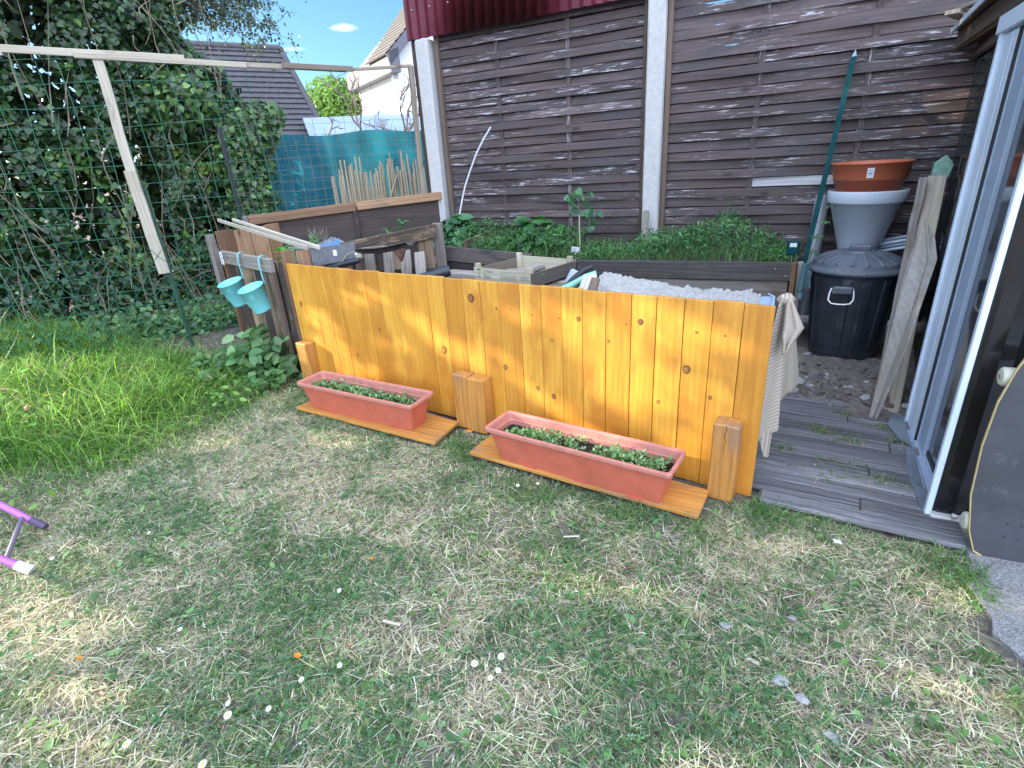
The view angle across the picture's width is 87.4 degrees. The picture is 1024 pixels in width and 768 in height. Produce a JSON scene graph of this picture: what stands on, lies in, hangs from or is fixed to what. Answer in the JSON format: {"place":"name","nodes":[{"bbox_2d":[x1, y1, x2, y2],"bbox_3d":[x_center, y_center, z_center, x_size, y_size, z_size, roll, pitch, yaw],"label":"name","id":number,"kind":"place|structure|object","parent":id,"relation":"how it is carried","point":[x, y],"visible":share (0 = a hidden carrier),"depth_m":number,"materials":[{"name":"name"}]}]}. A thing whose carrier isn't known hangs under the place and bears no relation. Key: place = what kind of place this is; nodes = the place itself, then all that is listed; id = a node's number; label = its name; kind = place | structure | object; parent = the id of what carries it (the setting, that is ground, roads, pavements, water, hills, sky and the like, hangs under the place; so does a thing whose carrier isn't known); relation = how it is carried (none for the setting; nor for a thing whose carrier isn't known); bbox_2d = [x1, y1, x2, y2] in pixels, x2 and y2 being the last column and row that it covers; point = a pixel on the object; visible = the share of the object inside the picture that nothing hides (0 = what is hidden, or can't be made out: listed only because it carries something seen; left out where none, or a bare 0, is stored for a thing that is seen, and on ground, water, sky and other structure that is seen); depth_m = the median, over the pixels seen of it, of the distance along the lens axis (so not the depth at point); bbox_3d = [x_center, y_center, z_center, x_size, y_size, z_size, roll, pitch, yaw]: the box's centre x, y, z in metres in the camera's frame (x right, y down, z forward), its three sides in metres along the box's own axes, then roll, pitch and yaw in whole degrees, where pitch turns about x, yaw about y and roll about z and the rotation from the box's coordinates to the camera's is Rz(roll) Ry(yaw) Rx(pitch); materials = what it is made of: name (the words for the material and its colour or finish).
{"place":"outdoors","nodes":[
{"label":"outdoors","id":0,"kind":"place"},
{"bbox_2d":[6,192,157,266],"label":"ground","id":1,"kind":"structure","parent":0,"point":[76,227],"depth_m":25.63,"materials":[{"name":"plant"}]},
{"bbox_2d":[305,74,359,116],"bbox_3d":[-10.046,-13.994,30.578,4.418,6.470,4.126,8,25,26],"label":"bright tree","id":2,"kind":"object","parent":1,"relation":"on","point":[326,101],"visible":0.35,"depth_m":29.02,"materials":[{"name":"green plant"}]},
{"bbox_2d":[303,113,420,135],"bbox_3d":[-2.802,-4.877,12.545,3.500,2.670,1.308,-10,24,-15],"label":"lean to roof","id":3,"kind":"object","parent":1,"relation":"on","point":[318,124],"visible":0.14,"depth_m":12.04,"materials":[{"name":"grey metal"}]},
{"bbox_2d":[374,111,388,129],"bbox_3d":[-2.817,-5.371,11.795,0.329,1.162,0.112,-3,23,2],"label":"satellite dish","id":4,"kind":"object","parent":3,"relation":"attached to","point":[383,115],"visible":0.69,"depth_m":11.61,"materials":[{"name":"grey metal"}]},
{"bbox_2d":[346,7,432,114],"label":"white house","id":5,"kind":"structure","parent":1,"relation":"on","point":[393,47],"depth_m":19.55,"materials":[{"name":"paint"}]},
{"bbox_2d":[189,40,319,230],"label":"tiled roof house","id":6,"kind":"structure","parent":0,"point":[292,98],"depth_m":12.42,"materials":[{"name":"tile"}]},
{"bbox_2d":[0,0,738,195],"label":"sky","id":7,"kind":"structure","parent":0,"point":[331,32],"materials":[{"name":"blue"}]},
{"bbox_2d":[0,270,1023,767],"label":"lawn ground","id":8,"kind":"structure","parent":0,"point":[984,620],"depth_m":1.91,"materials":[{"name":"green plant"}]},
{"bbox_2d":[0,500,48,575],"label":"purple frame","id":9,"kind":"object","parent":8,"relation":"on","point":[19,565],"visible":1,"depth_m":2.44,"materials":[{"name":"paint"}]},
{"bbox_2d":[0,362,76,432],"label":"copper tipped shrub","id":10,"kind":"object","parent":8,"relation":"on","point":[21,400],"visible":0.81,"depth_m":3.63,"materials":[{"name":"green plant"}]},
{"bbox_2d":[0,0,191,220],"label":"laurel tree","id":11,"kind":"object","parent":8,"relation":"on","point":[171,13],"visible":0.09,"depth_m":6.48,"materials":[{"name":"green plant"}]},
{"bbox_2d":[0,286,238,357],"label":"ground ivy","id":12,"kind":"object","parent":8,"relation":"on","point":[171,322],"visible":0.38,"depth_m":5.74,"materials":[{"name":"green plant"}]},
{"bbox_2d":[13,307,235,426],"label":"tall stalks","id":13,"kind":"object","parent":8,"relation":"on","point":[101,353],"visible":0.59,"depth_m":4.44,"materials":[{"name":"green plant"}]},
{"bbox_2d":[0,331,259,510],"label":"meadow weeds","id":14,"kind":"object","parent":8,"relation":"on","point":[50,492],"visible":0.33,"depth_m":3.74,"materials":[{"name":"green plant"}]},
{"bbox_2d":[0,0,287,330],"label":"ivy hedge","id":15,"kind":"object","parent":8,"relation":"on","point":[67,23],"visible":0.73,"depth_m":6.11,"materials":[{"name":"green plant"}]},
{"bbox_2d":[0,302,299,498],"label":"long grass","id":16,"kind":"structure","parent":8,"relation":"on","point":[135,412],"depth_m":3.88,"materials":[{"name":"plant"}]},
{"bbox_2d":[0,326,307,554],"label":"lawn grass","id":17,"kind":"structure","parent":8,"relation":"on","point":[119,469],"depth_m":3.18,"materials":[{"name":"plant"}]},
{"bbox_2d":[164,348,237,376],"bbox_3d":[-2.546,-0.159,4.463,0.654,0.190,0.394,8,25,26],"label":"leafy weed","id":18,"kind":"object","parent":8,"relation":"on","point":[207,357],"visible":0.44,"depth_m":4.46,"materials":[{"name":"green plant"}]},
{"bbox_2d":[183,365,241,387],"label":"leafy weed","id":19,"kind":"object","parent":8,"relation":"on","point":[202,374],"visible":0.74,"depth_m":4.14,"materials":[{"name":"green plant"}]},
{"bbox_2d":[0,44,425,363],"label":"wire fence","id":20,"kind":"object","parent":8,"relation":"on","point":[145,209],"visible":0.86,"depth_m":4.80,"materials":[{"name":"green metal"}]},
{"bbox_2d":[137,0,306,253],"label":"airy tree","id":21,"kind":"object","parent":8,"relation":"on","point":[222,9],"visible":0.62,"depth_m":7.58,"materials":[{"name":"green plant"}]},
{"bbox_2d":[210,323,302,390],"bbox_3d":[-2.112,-0.243,4.322,1.102,0.502,0.558,8,25,26],"label":"broad leaved plant","id":22,"kind":"object","parent":8,"relation":"on","point":[261,356],"visible":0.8,"depth_m":4.23,"materials":[{"name":"green plant"}]},
{"bbox_2d":[234,368,288,396],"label":"leafy weed","id":23,"kind":"object","parent":8,"relation":"on","point":[268,377],"visible":0.89,"depth_m":4.03,"materials":[{"name":"green plant"}]},
{"bbox_2d":[205,192,446,370],"bbox_3d":[-1.498,-0.977,4.896,2.244,1.265,1.638,-11,24,-16],"label":"compost enclosure","id":24,"kind":"object","parent":8,"relation":"on","point":[362,224],"visible":0.4,"depth_m":4.94,"materials":[{"name":"brown wood"}]},
{"bbox_2d":[217,252,246,306],"bbox_3d":[-2.303,-0.857,4.425,0.201,0.434,0.267,8,25,26],"label":"hanging bucket","id":25,"kind":"object","parent":24,"relation":"hanging from","point":[229,288],"visible":0.94,"depth_m":4.40,"materials":[{"name":"teal plastic"}]},
{"bbox_2d":[237,255,271,313],"bbox_3d":[-2.000,-0.763,4.153,0.201,0.434,0.266,8,25,26],"label":"hanging bucket","id":26,"kind":"object","parent":24,"relation":"hanging from","point":[254,295],"visible":1,"depth_m":4.14,"materials":[{"name":"teal plastic"}]},
{"bbox_2d":[217,219,307,249],"bbox_3d":[-2.095,-1.246,4.403,1.700,0.175,0.018,18,31,41],"label":"wooden batten","id":27,"kind":"object","parent":24,"relation":"on","point":[286,241],"visible":1,"depth_m":4.28,"materials":[{"name":"brown wood"}]},
{"bbox_2d":[232,218,319,249],"bbox_3d":[-1.983,-1.249,4.401,0.018,0.172,1.716,-23,30,-39],"label":"wooden batten","id":28,"kind":"object","parent":24,"relation":"on","point":[297,240],"visible":1,"depth_m":4.28,"materials":[{"name":"brown wood"}]},
{"bbox_2d":[275,244,297,261],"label":"young green plant","id":29,"kind":"object","parent":24,"relation":"on","point":[282,249],"visible":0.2,"depth_m":4.50,"materials":[{"name":"green plant"}]},
{"bbox_2d":[308,226,343,264],"bbox_3d":[-1.570,-1.150,4.598,0.549,0.406,0.314,8,25,26],"label":"bag of cuttings","id":30,"kind":"object","parent":24,"relation":"in","point":[325,242],"visible":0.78,"depth_m":4.52,"materials":[{"name":"blue plastic"}]},
{"bbox_2d":[309,242,355,265],"bbox_3d":[-1.322,-0.964,3.978,0.328,0.140,0.009,-11,24,-17],"label":"perforated metal plate","id":31,"kind":"object","parent":24,"relation":"attached to","point":[330,254],"visible":0.96,"depth_m":3.97,"materials":[{"name":"metal"}]},
{"bbox_2d":[323,241,414,267],"bbox_3d":[-1.109,-0.905,4.034,0.798,0.320,0.234,-3,23,2],"label":"shovel","id":32,"kind":"object","parent":24,"relation":"on","point":[398,250],"visible":0.86,"depth_m":3.95,"materials":[{"name":"black plastic"}]},
{"bbox_2d":[364,250,435,273],"bbox_3d":[-0.879,-0.712,4.182,0.561,0.614,0.333,-2,23,5],"label":"leaning pallet","id":33,"kind":"object","parent":24,"relation":"on","point":[406,264],"visible":0.19,"depth_m":4.19,"materials":[{"name":"grey wood"}]},
{"bbox_2d":[324,116,343,135],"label":"bare shrub","id":34,"kind":"object","parent":8,"relation":"on","point":[331,128],"visible":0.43,"depth_m":8.06,"materials":[{"name":"plant"}]},
{"bbox_2d":[253,130,427,210],"bbox_3d":[-1.477,-2.814,7.854,4.114,1.720,0.116,-9,23,-13],"label":"teal privacy screen","id":35,"kind":"object","parent":8,"relation":"on","point":[321,194],"visible":0.2,"depth_m":7.46,"materials":[{"name":"fabric"}]},
{"bbox_2d":[317,72,372,130],"bbox_3d":[-2.311,-3.803,7.908,0.666,1.621,0.920,-19,27,-32],"label":"bare shrub","id":36,"kind":"object","parent":8,"relation":"on","point":[355,106],"visible":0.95,"depth_m":7.80,"materials":[{"name":"plant"}]},
{"bbox_2d":[296,401,457,444],"bbox_3d":[-0.870,0.193,3.508,1.202,0.020,0.351,10,26,29],"label":"base board","id":37,"kind":"object","parent":8,"relation":"on","point":[433,429],"visible":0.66,"depth_m":3.29,"materials":[{"name":"brown wood"}]},
{"bbox_2d":[297,371,433,429],"bbox_3d":[-0.949,0.106,3.451,0.985,0.196,0.235,9,26,29],"label":"window box planter","id":38,"kind":"object","parent":37,"relation":"on","point":[398,415],"visible":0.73,"depth_m":3.38,"materials":[{"name":"plastic"}]},
{"bbox_2d":[311,378,419,404],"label":"seedlings","id":39,"kind":"object","parent":38,"relation":"on","point":[366,391],"visible":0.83,"depth_m":3.42,"materials":[{"name":"green plant"}]},
{"bbox_2d":[331,150,427,206],"bbox_3d":[-1.483,-2.296,6.651,1.417,1.095,0.124,-9,23,-11],"label":"bamboo screen","id":40,"kind":"object","parent":8,"relation":"on","point":[382,186],"visible":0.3,"depth_m":6.54,"materials":[{"name":"wood"}]},
{"bbox_2d":[357,100,413,130],"bbox_3d":[-1.881,-3.914,8.798,1.186,1.386,0.942,8,25,26],"label":"bare shrub","id":41,"kind":"object","parent":8,"relation":"on","point":[383,126],"visible":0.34,"depth_m":8.66,"materials":[{"name":"plant"}]},
{"bbox_2d":[390,72,418,130],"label":"bare shrub","id":42,"kind":"object","parent":8,"relation":"on","point":[400,99],"visible":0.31,"depth_m":7.82,"materials":[{"name":"plant"}]},
{"bbox_2d":[414,39,451,244],"bbox_3d":[-0.769,-2.074,5.709,0.152,2.720,0.133,8,25,26],"label":"concrete post","id":43,"kind":"object","parent":8,"relation":"on","point":[427,77],"visible":0.52,"depth_m":5.41,"materials":[{"name":"concrete"}]},
{"bbox_2d":[411,40,430,192],"bbox_3d":[-0.884,-2.292,5.704,0.056,2.340,0.066,8,25,26],"label":"dark wooden post","id":44,"kind":"object","parent":43,"relation":"attached to","point":[420,113],"visible":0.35,"depth_m":5.49,"materials":[{"name":"brown wood"}]},
{"bbox_2d":[0,383,989,767],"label":"clover","id":45,"kind":"object","parent":8,"relation":"on","point":[514,671],"visible":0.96,"depth_m":1.78,"materials":[{"name":"green plant"}]},
{"bbox_2d":[0,394,1023,767],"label":"weeds","id":46,"kind":"object","parent":8,"relation":"on","point":[934,720],"visible":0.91,"depth_m":1.90,"materials":[{"name":"green plant"}]},
{"bbox_2d":[445,269,579,287],"bbox_3d":[-0.186,-0.359,3.659,1.089,0.629,0.968,8,25,26],"label":"wooden pallet","id":47,"kind":"object","parent":8,"relation":"on","point":[461,274],"visible":0.01,"depth_m":3.86,"materials":[{"name":"grey wood"}]},
{"bbox_2d":[418,265,450,277],"bbox_3d":[-0.687,-0.733,3.773,0.518,0.154,0.076,-8,23,-10],"label":"black tube","id":48,"kind":"object","parent":47,"relation":"on","point":[444,271],"visible":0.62,"depth_m":3.76,"materials":[{"name":"plastic"}]},
{"bbox_2d":[474,252,573,284],"bbox_3d":[0.087,-0.763,3.577,0.496,0.132,0.482,15,29,38],"label":"fruit crate","id":49,"kind":"object","parent":47,"relation":"on","point":[556,269],"visible":0.98,"depth_m":3.50,"materials":[{"name":"brown wood"}]},
{"bbox_2d":[513,263,544,272],"bbox_3d":[0.062,-0.742,3.544,0.337,0.076,0.056,-12,24,-20],"label":"driftwood stick","id":50,"kind":"object","parent":49,"relation":"in","point":[537,267],"visible":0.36,"depth_m":3.56,"materials":[{"name":"wood"}]},
{"bbox_2d":[565,269,577,280],"bbox_3d":[0.359,-0.632,3.515,0.164,0.231,0.042,-12,24,-18],"label":"bluish board end","id":51,"kind":"object","parent":47,"relation":"on","point":[572,272],"visible":0.24,"depth_m":3.49,"materials":[{"name":"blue metal"}]},
{"bbox_2d":[285,263,775,502],"bbox_3d":[-0.293,-0.171,3.177,3.292,0.905,0.156,12,27,33],"label":"stained wooden screen","id":52,"kind":"object","parent":8,"relation":"on","point":[688,376],"visible":0.8,"depth_m":2.80,"materials":[{"name":"brown wood"}]},
{"bbox_2d":[758,293,803,456],"bbox_3d":[1.246,-0.029,2.423,0.376,0.796,0.114,-17,26,-29],"label":"striped towel","id":53,"kind":"object","parent":52,"relation":"hanging from","point":[782,380],"visible":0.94,"depth_m":2.41,"materials":[{"name":"fabric"}]},
{"bbox_2d":[470,434,708,519],"bbox_3d":[0.347,0.437,2.730,1.243,0.020,0.245,11,27,31],"label":"base board","id":54,"kind":"object","parent":8,"relation":"on","point":[679,498],"visible":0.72,"depth_m":2.50,"materials":[{"name":"brown wood"}]},
{"bbox_2d":[485,410,685,502],"bbox_3d":[0.331,0.354,2.655,0.985,0.196,0.235,11,27,32],"label":"window box planter","id":55,"kind":"object","parent":54,"relation":"on","point":[629,480],"visible":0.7,"depth_m":2.60,"materials":[{"name":"plastic"}]},
{"bbox_2d":[503,426,673,471],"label":"seedlings","id":56,"kind":"object","parent":55,"relation":"on","point":[617,454],"visible":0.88,"depth_m":2.56,"materials":[{"name":"green plant"}]},
{"bbox_2d":[435,229,802,325],"bbox_3d":[0.737,-0.918,4.910,3.379,0.886,0.841,8,25,26],"label":"raised bed","id":57,"kind":"object","parent":8,"relation":"on","point":[765,278],"visible":0.37,"depth_m":4.17,"materials":[{"name":"brown wood"}]},
{"bbox_2d":[433,213,486,254],"bbox_3d":[-0.562,-1.489,5.546,0.639,0.531,0.624,-7,23,-8],"label":"comfrey plant","id":58,"kind":"object","parent":57,"relation":"on","point":[454,224],"visible":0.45,"depth_m":5.38,"materials":[{"name":"green plant"}]},
{"bbox_2d":[459,127,490,214],"bbox_3d":[-0.376,-1.925,5.367,0.484,1.143,0.017,8,25,26],"label":"white tube","id":59,"kind":"object","parent":57,"relation":"on","point":[487,132],"visible":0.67,"depth_m":5.28,"materials":[{"name":"plastic"}]},
{"bbox_2d":[505,216,568,256],"bbox_3d":[0.225,-1.325,5.036,0.640,0.486,0.551,8,25,26],"label":"dock plant","id":60,"kind":"object","parent":57,"relation":"on","point":[525,223],"visible":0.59,"depth_m":4.92,"materials":[{"name":"green plant"}]},
{"bbox_2d":[564,187,602,254],"bbox_3d":[0.639,-1.403,4.675,0.350,0.590,0.128,12,27,33],"label":"young shrub","id":61,"kind":"object","parent":57,"relation":"on","point":[585,213],"visible":0.95,"depth_m":4.63,"materials":[{"name":"green plant"}]},
{"bbox_2d":[451,207,798,261],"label":"weeds","id":62,"kind":"object","parent":57,"relation":"on","point":[686,235],"visible":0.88,"depth_m":4.46,"materials":[{"name":"green plant"}]},
{"bbox_2d":[449,231,811,263],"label":"bed grass","id":63,"kind":"structure","parent":57,"relation":"on","point":[714,254],"depth_m":4.45,"materials":[{"name":"green plant"}]},
{"bbox_2d":[642,210,648,249],"bbox_3d":[1.192,-1.335,4.800,0.050,0.420,0.022,8,25,26],"label":"grey stake","id":64,"kind":"object","parent":57,"relation":"on","point":[645,217],"visible":0.46,"depth_m":4.75,"materials":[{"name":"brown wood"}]},
{"bbox_2d":[786,241,800,261],"bbox_3d":[2.022,-0.918,3.872,0.085,0.225,0.035,8,25,26],"label":"soil meter","id":65,"kind":"object","parent":57,"relation":"attached to","point":[792,247],"visible":0.8,"depth_m":3.84,"materials":[{"name":"green paint"}]},
{"bbox_2d":[795,263,810,300],"bbox_3d":[2.078,-0.725,3.811,0.093,0.270,0.048,8,25,26],"label":"striped glove","id":66,"kind":"object","parent":57,"relation":"hanging from","point":[803,283],"visible":1,"depth_m":3.81,"materials":[{"name":"fabric"}]},
{"bbox_2d":[797,194,828,315],"bbox_3d":[2.384,-1.012,4.253,0.104,0.924,0.313,12,27,33],"label":"grey drainpipe","id":67,"kind":"object","parent":57,"relation":"attached to","point":[803,306],"visible":0.47,"depth_m":4.19,"materials":[{"name":"plastic"}]},
{"bbox_2d":[806,204,835,262],"bbox_3d":[2.136,-1.020,3.720,0.154,0.438,0.126,8,25,26],"label":"cleavers stem","id":68,"kind":"object","parent":57,"relation":"on","point":[818,235],"visible":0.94,"depth_m":3.71,"materials":[{"name":"green plant"}]},
{"bbox_2d":[641,0,668,249],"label":"concrete post","id":69,"kind":"object","parent":8,"relation":"on","point":[658,11],"visible":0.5,"depth_m":4.45,"materials":[{"name":"concrete"}]},
{"bbox_2d":[403,0,617,40],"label":"corrugated metal sheet","id":70,"kind":"object","parent":69,"relation":"attached to","point":[426,18],"visible":1,"depth_m":4.85,"materials":[{"name":"metal"}]},
{"bbox_2d":[433,0,647,245],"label":"woven fence panel","id":71,"kind":"object","parent":69,"relation":"attached to","point":[539,205],"visible":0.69,"depth_m":4.99,"materials":[{"name":"brown wood"}]},
{"bbox_2d":[659,0,978,286],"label":"woven fence panel","id":72,"kind":"object","parent":69,"relation":"attached to","point":[695,32],"visible":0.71,"depth_m":4.09,"materials":[{"name":"brown wood"}]},
{"bbox_2d":[439,3,976,319],"bbox_3d":[1.283,-1.986,4.746,4.310,2.650,0.015,8,25,26],"label":"boarding behind fence","id":73,"kind":"object","parent":8,"relation":"on","point":[594,13],"depth_m":4.53,"materials":[{"name":"wood"}]},
{"bbox_2d":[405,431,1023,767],"bbox_3d":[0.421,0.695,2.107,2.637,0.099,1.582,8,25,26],"label":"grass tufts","id":74,"kind":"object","parent":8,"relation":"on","point":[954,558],"visible":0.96,"depth_m":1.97,"materials":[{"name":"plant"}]},
{"bbox_2d":[720,615,844,744],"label":"lawn stones","id":75,"kind":"object","parent":8,"relation":"on","point":[802,698],"visible":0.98,"depth_m":1.60,"materials":[{"name":"stone"}]},
{"bbox_2d":[784,317,915,421],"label":"bare earth","id":76,"kind":"structure","parent":8,"relation":"on","point":[857,406],"depth_m":3.57,"materials":[{"name":"soil"}]},
{"bbox_2d":[802,50,856,263],"bbox_3d":[2.237,-1.310,3.915,0.037,2.022,0.794,15,29,38],"label":"leaning green pole","id":77,"kind":"object","parent":76,"relation":"on","point":[831,151],"visible":0.65,"depth_m":3.88,"materials":[{"name":"metal"}]},
{"bbox_2d":[808,244,901,359],"bbox_3d":[2.417,-0.592,3.827,0.606,0.791,0.629,8,25,26],"label":"dustbin","id":78,"kind":"object","parent":76,"relation":"on","point":[852,290],"visible":0.96,"depth_m":3.66,"materials":[{"name":"black plastic"}]},
{"bbox_2d":[827,187,910,248],"bbox_3d":[2.539,-1.188,3.884,0.500,0.420,0.500,8,25,26],"label":"flower pot","id":79,"kind":"object","parent":78,"relation":"on","point":[863,217],"visible":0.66,"depth_m":3.74,"materials":[{"name":"grey plastic"}]},
{"bbox_2d":[831,159,915,191],"bbox_3d":[2.517,-1.453,3.776,0.504,0.214,0.504,8,25,26],"label":"flower pot","id":80,"kind":"object","parent":79,"relation":"on","point":[873,175],"visible":0.77,"depth_m":3.62,"materials":[{"name":"orange plastic"}]},
{"bbox_2d":[869,219,927,417],"bbox_3d":[2.184,-0.349,3.010,0.088,1.059,0.450,18,31,41],"label":"thin plywood sheet","id":81,"kind":"object","parent":76,"relation":"on","point":[915,269],"visible":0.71,"depth_m":2.97,"materials":[{"name":"wood"}]},
{"bbox_2d":[878,177,927,375],"bbox_3d":[2.403,-0.587,3.320,0.052,1.255,0.844,12,27,33],"label":"leaning plank","id":82,"kind":"object","parent":76,"relation":"on","point":[915,215],"visible":0.59,"depth_m":3.33,"materials":[{"name":"grey wood"}]},
{"bbox_2d":[874,222,936,418],"bbox_3d":[2.202,-0.326,2.966,0.093,1.049,0.425,16,30,39],"label":"thin plywood sheet","id":83,"kind":"object","parent":76,"relation":"on","point":[931,262],"visible":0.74,"depth_m":2.90,"materials":[{"name":"wood"}]},
{"bbox_2d":[882,175,946,412],"bbox_3d":[2.443,-0.568,3.259,0.098,1.254,1.008,12,27,33],"label":"leaning plank","id":84,"kind":"object","parent":76,"relation":"on","point":[932,201],"visible":0.34,"depth_m":3.31,"materials":[{"name":"grey wood"}]},
{"bbox_2d":[930,155,953,177],"bbox_3d":[2.811,-1.419,3.499,0.115,0.137,0.052,15,29,37],"label":"green stained block","id":85,"kind":"object","parent":84,"relation":"attached to","point":[944,165],"depth_m":3.48,"materials":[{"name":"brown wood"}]},
{"bbox_2d":[752,373,966,549],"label":"wooden deck","id":86,"kind":"structure","parent":8,"relation":"on","point":[892,510],"depth_m":2.55,"materials":[{"name":"grey wood"}]},
{"bbox_2d":[597,272,774,305],"bbox_3d":[0.881,-0.177,3.080,1.076,0.768,1.022,8,25,26],"label":"sand tub","id":87,"kind":"object","parent":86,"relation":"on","point":[612,282],"visible":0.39,"depth_m":3.08,"materials":[{"name":"black plastic"}]},
{"bbox_2d":[561,264,596,287],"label":"garden loppers","id":88,"kind":"object","parent":87,"relation":"on","point":[574,280],"visible":0.48,"depth_m":3.30,"materials":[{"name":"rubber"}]},
{"bbox_2d":[579,274,592,289],"bbox_3d":[0.407,-0.509,3.174,0.158,0.263,0.060,-16,25,-26],"label":"short plank","id":89,"kind":"object","parent":87,"relation":"on","point":[586,281],"visible":0.42,"depth_m":3.15,"materials":[{"name":"white wood"}]},
{"bbox_2d":[589,277,599,290],"bbox_3d":[0.460,-0.497,3.151,0.142,0.248,0.043,-19,27,-33],"label":"short plank","id":90,"kind":"object","parent":87,"relation":"on","point":[594,283],"visible":0.42,"depth_m":3.13,"materials":[{"name":"brown wood"}]},
{"bbox_2d":[755,331,910,496],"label":"dry clods and pebbles","id":91,"kind":"object","parent":86,"relation":"on","point":[866,395],"visible":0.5,"depth_m":3.41,"materials":[{"name":"stone"}]},
{"bbox_2d":[771,407,920,489],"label":"deck weeds","id":92,"kind":"object","parent":86,"relation":"on","point":[822,429],"visible":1,"depth_m":2.77,"materials":[{"name":"green plant"}]},
{"bbox_2d":[888,0,1023,525],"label":"garden hut","id":93,"kind":"object","parent":8,"relation":"on","point":[968,344],"visible":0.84,"depth_m":2.27,"materials":[{"name":"white metal"}]},
{"bbox_2d":[944,8,964,19],"bbox_3d":[2.772,-2.279,3.313,0.359,0.026,0.075,-21,28,-35],"label":"broken board","id":94,"kind":"object","parent":93,"relation":"on","point":[957,14],"visible":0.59,"depth_m":3.23,"materials":[{"name":"brown wood"}]},
{"bbox_2d":[952,0,977,9],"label":"broken board","id":95,"kind":"object","parent":93,"relation":"on","point":[967,5],"visible":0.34,"depth_m":3.18,"materials":[{"name":"brown wood"}]},
{"bbox_2d":[878,242,905,249],"bbox_3d":[2.759,-1.001,3.918,0.027,0.121,0.357,-23,29,-38],"label":"pale tube","id":96,"kind":"object","parent":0,"point":[891,245],"visible":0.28,"depth_m":3.90,"materials":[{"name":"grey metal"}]},
{"bbox_2d":[880,238,905,245],"bbox_3d":[2.757,-1.025,3.908,0.027,0.121,0.357,-23,29,-38],"label":"pale tube","id":97,"kind":"object","parent":96,"relation":"on","point":[892,242],"visible":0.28,"depth_m":3.88,"materials":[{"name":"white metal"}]},
{"bbox_2d":[882,235,906,241],"bbox_3d":[2.756,-1.049,3.898,0.027,0.121,0.357,-23,29,-38],"label":"pale tube","id":98,"kind":"object","parent":97,"relation":"on","point":[894,238],"visible":0.28,"depth_m":3.87,"materials":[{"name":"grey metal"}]},
{"bbox_2d":[882,246,904,250],"bbox_3d":[2.760,-0.977,3.928,0.027,0.121,0.357,-23,29,-38],"label":"pale tube","id":99,"kind":"object","parent":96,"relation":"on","point":[894,248],"visible":0.24,"depth_m":3.89,"materials":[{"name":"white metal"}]},
{"bbox_2d":[960,526,1023,665],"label":"concrete path","id":100,"kind":"structure","parent":0,"point":[1005,632],"depth_m":1.85,"materials":[{"name":"concrete"}]},
{"bbox_2d":[960,359,1023,562],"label":"longboard","id":101,"kind":"object","parent":100,"relation":"on","point":[992,521],"visible":1,"depth_m":1.95,"materials":[{"name":"grey wood"}]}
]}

